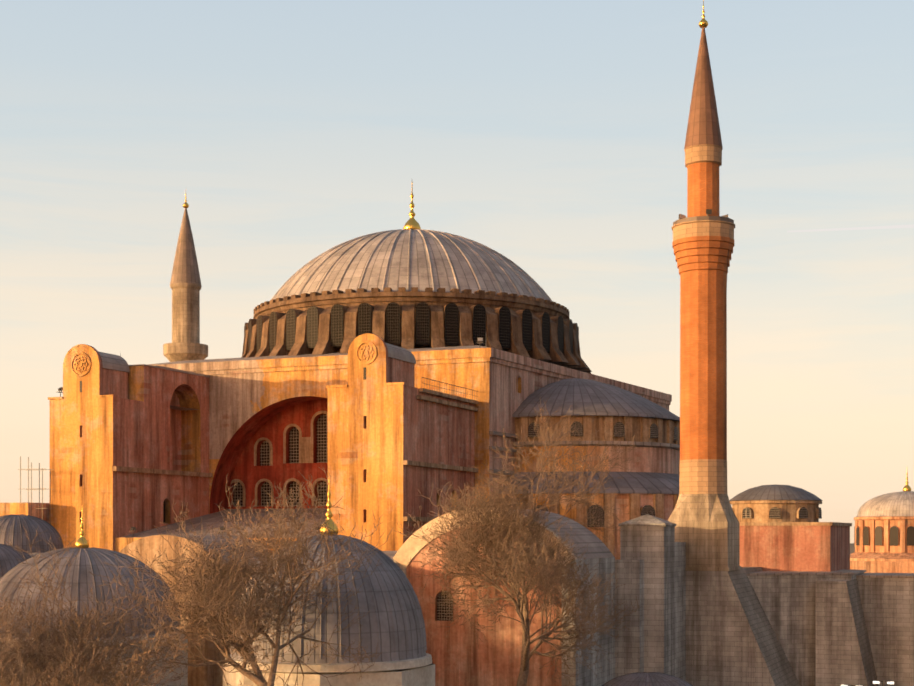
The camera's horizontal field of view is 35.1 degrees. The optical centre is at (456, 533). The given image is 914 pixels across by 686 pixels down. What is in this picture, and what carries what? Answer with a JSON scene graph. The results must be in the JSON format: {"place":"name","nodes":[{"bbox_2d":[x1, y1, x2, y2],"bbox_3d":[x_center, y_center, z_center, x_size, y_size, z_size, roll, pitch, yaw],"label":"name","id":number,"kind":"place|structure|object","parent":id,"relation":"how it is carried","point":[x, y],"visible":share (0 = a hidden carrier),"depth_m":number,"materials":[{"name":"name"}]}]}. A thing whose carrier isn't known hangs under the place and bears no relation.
{"place":"outdoors","nodes":[
{"label":"outdoors","id":0,"kind":"place"},
{"bbox_2d":[0,544,30,578],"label":"dome","id":1,"kind":"structure","parent":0,"point":[9,555],"depth_m":114.94,"materials":[{"name":"grey metal"}]},
{"bbox_2d":[0,514,62,552],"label":"dome","id":2,"kind":"structure","parent":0,"point":[12,528],"depth_m":122.80,"materials":[{"name":"grey metal"}]},
{"bbox_2d":[0,547,180,637],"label":"dome","id":3,"kind":"structure","parent":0,"point":[92,560],"depth_m":95.25,"materials":[{"name":"grey metal"}]},
{"bbox_2d":[75,508,88,547],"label":"finial","id":4,"kind":"object","parent":3,"relation":"on","point":[79,543],"visible":0.9,"depth_m":99.52,"materials":[{"name":"gold metal"}]},
{"bbox_2d":[48,344,211,550],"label":"tower","id":5,"kind":"structure","parent":0,"point":[129,446],"depth_m":142.53,"materials":[{"name":"paint"}]},
{"bbox_2d":[163,208,207,361],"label":"minaret","id":6,"kind":"object","parent":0,"point":[185,287],"visible":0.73,"depth_m":198.50,"materials":[{"name":"stone"}]},
{"bbox_2d":[183,194,188,207],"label":"finial","id":7,"kind":"object","parent":6,"relation":"on","point":[185,205],"visible":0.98,"depth_m":199.88,"materials":[{"name":"gold metal"}]},
{"bbox_2d":[115,508,327,552],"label":"gallery roof","id":8,"kind":"structure","parent":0,"point":[211,519],"depth_m":145.70,"materials":[{"name":"paint"}]},
{"bbox_2d":[120,535,396,685],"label":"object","id":9,"kind":"structure","parent":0,"point":[207,675],"depth_m":109.12,"materials":[{"name":"stone"}]},
{"bbox_2d":[326,333,477,550],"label":"tower","id":10,"kind":"structure","parent":0,"point":[397,440],"depth_m":130.34,"materials":[{"name":"paint"}]},
{"bbox_2d":[0,0,913,542],"label":"sky","id":11,"kind":"structure","parent":0,"point":[549,136],"materials":[{"name":"blue"}]},
{"bbox_2d":[850,543,854,553],"bbox_3d":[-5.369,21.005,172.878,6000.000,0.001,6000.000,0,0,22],"label":"ground","id":12,"kind":"structure","parent":0,"point":[852,547],"depth_m":2015.43,"materials":[{"name":"grey"}]},
{"bbox_2d":[0,648,38,685],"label":"tree","id":13,"kind":"object","parent":12,"relation":"on","point":[15,670],"visible":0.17,"depth_m":84.58,"materials":[{"name":"brown plant"}]},
{"bbox_2d":[0,456,53,523],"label":"scaffold","id":14,"kind":"object","parent":12,"relation":"on","point":[42,510],"visible":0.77,"depth_m":140.93,"materials":[{"name":"grey metal"}]},
{"bbox_2d":[0,588,94,685],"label":"tree","id":15,"kind":"object","parent":12,"relation":"on","point":[23,621],"visible":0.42,"depth_m":83.17,"materials":[{"name":"brown plant"}]},
{"bbox_2d":[0,616,168,685],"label":"tree","id":16,"kind":"object","parent":12,"relation":"on","point":[72,675],"visible":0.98,"depth_m":72.07,"materials":[{"name":"brown plant"}]},
{"bbox_2d":[1,632,187,685],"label":"dome base","id":17,"kind":"object","parent":12,"relation":"on","point":[177,682],"visible":0.08,"depth_m":96.39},
{"bbox_2d":[0,524,196,685],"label":"tree","id":18,"kind":"object","parent":12,"relation":"on","point":[81,634],"visible":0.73,"depth_m":86.52,"materials":[{"name":"brown plant"}]},
{"bbox_2d":[89,467,392,685],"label":"plane tree","id":19,"kind":"object","parent":12,"relation":"on","point":[217,579],"visible":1,"depth_m":72.06,"materials":[{"name":"brown plant"}]},
{"bbox_2d":[148,345,490,513],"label":"base block","id":20,"kind":"structure","parent":12,"relation":"on","point":[249,397],"depth_m":153.21,"materials":[{"name":"paint"}]},
{"bbox_2d":[228,399,327,508],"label":"tympanum","id":21,"kind":"object","parent":20,"relation":"attached to","point":[282,448],"visible":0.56,"depth_m":157.34,"materials":[{"name":"stone"}]},
{"bbox_2d":[241,301,591,373],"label":"dome drum","id":22,"kind":"object","parent":20,"relation":"on","point":[340,328],"visible":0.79,"depth_m":155.51,"materials":[{"name":"brown stone"}]},
{"bbox_2d":[253,287,569,319],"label":"cornice","id":23,"kind":"structure","parent":22,"relation":"on","point":[401,294],"depth_m":156.41,"materials":[{"name":"stone"}]},
{"bbox_2d":[271,229,552,301],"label":"dome","id":24,"kind":"structure","parent":22,"relation":"on","point":[420,259],"depth_m":160.29,"materials":[{"name":"grey metal"}]},
{"bbox_2d":[403,183,420,229],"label":"finial","id":25,"kind":"object","parent":24,"relation":"on","point":[412,223],"visible":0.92,"depth_m":172.46,"materials":[{"name":"gold metal"}]},
{"bbox_2d":[476,338,482,343],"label":"floodlight","id":26,"kind":"object","parent":20,"relation":"attached to","point":[479,340],"visible":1,"depth_m":143.88,"materials":[{"name":"grey metal"}]},
{"bbox_2d":[223,653,434,685],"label":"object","id":27,"kind":"object","parent":12,"relation":"on","point":[420,671],"visible":0.44,"depth_m":79.12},
{"bbox_2d":[230,535,426,663],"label":"dome","id":28,"kind":"structure","parent":27,"relation":"on","point":[392,623],"depth_m":79.80,"materials":[{"name":"grey metal"}]},
{"bbox_2d":[320,479,338,535],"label":"finial","id":29,"kind":"object","parent":28,"relation":"on","point":[329,515],"visible":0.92,"depth_m":83.92,"materials":[{"name":"gold metal"}]},
{"bbox_2d":[393,507,614,685],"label":"barrel hall","id":30,"kind":"structure","parent":12,"relation":"on","point":[458,659],"depth_m":103.70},
{"bbox_2d":[394,399,639,685],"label":"plane tree","id":31,"kind":"object","parent":12,"relation":"on","point":[546,577],"visible":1,"depth_m":97.50,"materials":[{"name":"brown plant"}]},
{"bbox_2d":[479,348,671,505],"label":"wall","id":32,"kind":"structure","parent":12,"relation":"on","point":[516,381],"depth_m":148.71,"materials":[{"name":"paint"}]},
{"bbox_2d":[499,493,678,559],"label":"wall","id":33,"kind":"structure","parent":32,"relation":"attached to","point":[662,506],"depth_m":143.31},
{"bbox_2d":[497,471,679,493],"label":"lower roof","id":34,"kind":"structure","parent":33,"relation":"on","point":[645,483],"depth_m":145.33,"materials":[{"name":"grey metal"}]},
{"bbox_2d":[513,416,679,493],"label":"semi-dome drum","id":35,"kind":"object","parent":33,"relation":"on","point":[656,447],"visible":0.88,"depth_m":147.96,"materials":[{"name":"stone"}]},
{"bbox_2d":[512,378,679,421],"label":"semi-dome","id":36,"kind":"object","parent":35,"relation":"on","point":[589,397],"depth_m":149.97,"materials":[{"name":"grey metal"}]},
{"bbox_2d":[615,514,913,685],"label":"stone wall","id":37,"kind":"structure","parent":12,"relation":"on","point":[719,628],"depth_m":116.54,"materials":[{"name":"grey stone"}]},
{"bbox_2d":[668,494,740,570],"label":"minaret base","id":38,"kind":"object","parent":37,"relation":"on","point":[707,528],"visible":0.85,"depth_m":116.45,"materials":[{"name":"grey stone"}]},
{"bbox_2d":[672,27,734,493],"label":"minaret","id":39,"kind":"object","parent":38,"relation":"on","point":[702,243],"visible":0.98,"depth_m":117.21,"materials":[{"name":"orange brick"}]},
{"bbox_2d":[699,0,707,27],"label":"finial","id":40,"kind":"object","parent":39,"relation":"on","point":[703,22],"visible":1,"depth_m":118.51,"materials":[{"name":"gold metal"}]},
{"bbox_2d":[679,209,727,218],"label":"loudspeakers","id":41,"kind":"object","parent":39,"relation":"on","point":[708,211],"visible":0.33,"depth_m":118.37,"materials":[{"name":"grey metal"}]},
{"bbox_2d":[725,249,728,449],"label":"minaret cable","id":42,"kind":"object","parent":39,"relation":"attached to","point":[725,409],"visible":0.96,"depth_m":117.25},
{"bbox_2d":[745,569,913,577],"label":"stone copings","id":43,"kind":"object","parent":37,"relation":"on","point":[865,575],"visible":0.68,"depth_m":126.75,"materials":[{"name":"grey stone"}]},
{"bbox_2d":[739,522,851,571],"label":"red block","id":44,"kind":"structure","parent":12,"relation":"on","point":[796,546],"depth_m":128.93,"materials":[{"name":"stone"}]},
{"bbox_2d":[730,500,821,521],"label":"drum","id":45,"kind":"object","parent":44,"relation":"on","point":[777,511],"visible":0.83,"depth_m":129.41,"materials":[{"name":"stone"}]},
{"bbox_2d":[729,484,822,500],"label":"dome","id":46,"kind":"structure","parent":45,"relation":"on","point":[775,492],"depth_m":130.13,"materials":[{"name":"grey metal"}]},
{"bbox_2d":[850,516,913,572],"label":"drum","id":47,"kind":"object","parent":12,"relation":"on","point":[883,544],"visible":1,"depth_m":286.94,"materials":[{"name":"stone"}]},
{"bbox_2d":[856,491,913,516],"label":"dome","id":48,"kind":"structure","parent":47,"relation":"on","point":[896,504],"depth_m":289.77,"materials":[{"name":"grey metal"}]},
{"bbox_2d":[903,473,910,490],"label":"finial","id":49,"kind":"object","parent":48,"relation":"on","point":[906,487],"visible":1,"depth_m":295.44,"materials":[{"name":"gold metal"}]},
{"bbox_2d":[873,681,893,685],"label":"street lamp","id":50,"kind":"object","parent":12,"relation":"on","point":[883,682],"visible":1,"depth_m":115.50,"materials":[{"name":"grey"}]},
{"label":"small dome","id":51,"kind":"object","parent":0,"visible":0},
{"bbox_2d":[602,672,692,685],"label":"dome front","id":52,"kind":"structure","parent":51,"relation":"on","point":[646,679],"depth_m":96.98,"materials":[{"name":"grey metal"}]}
]}

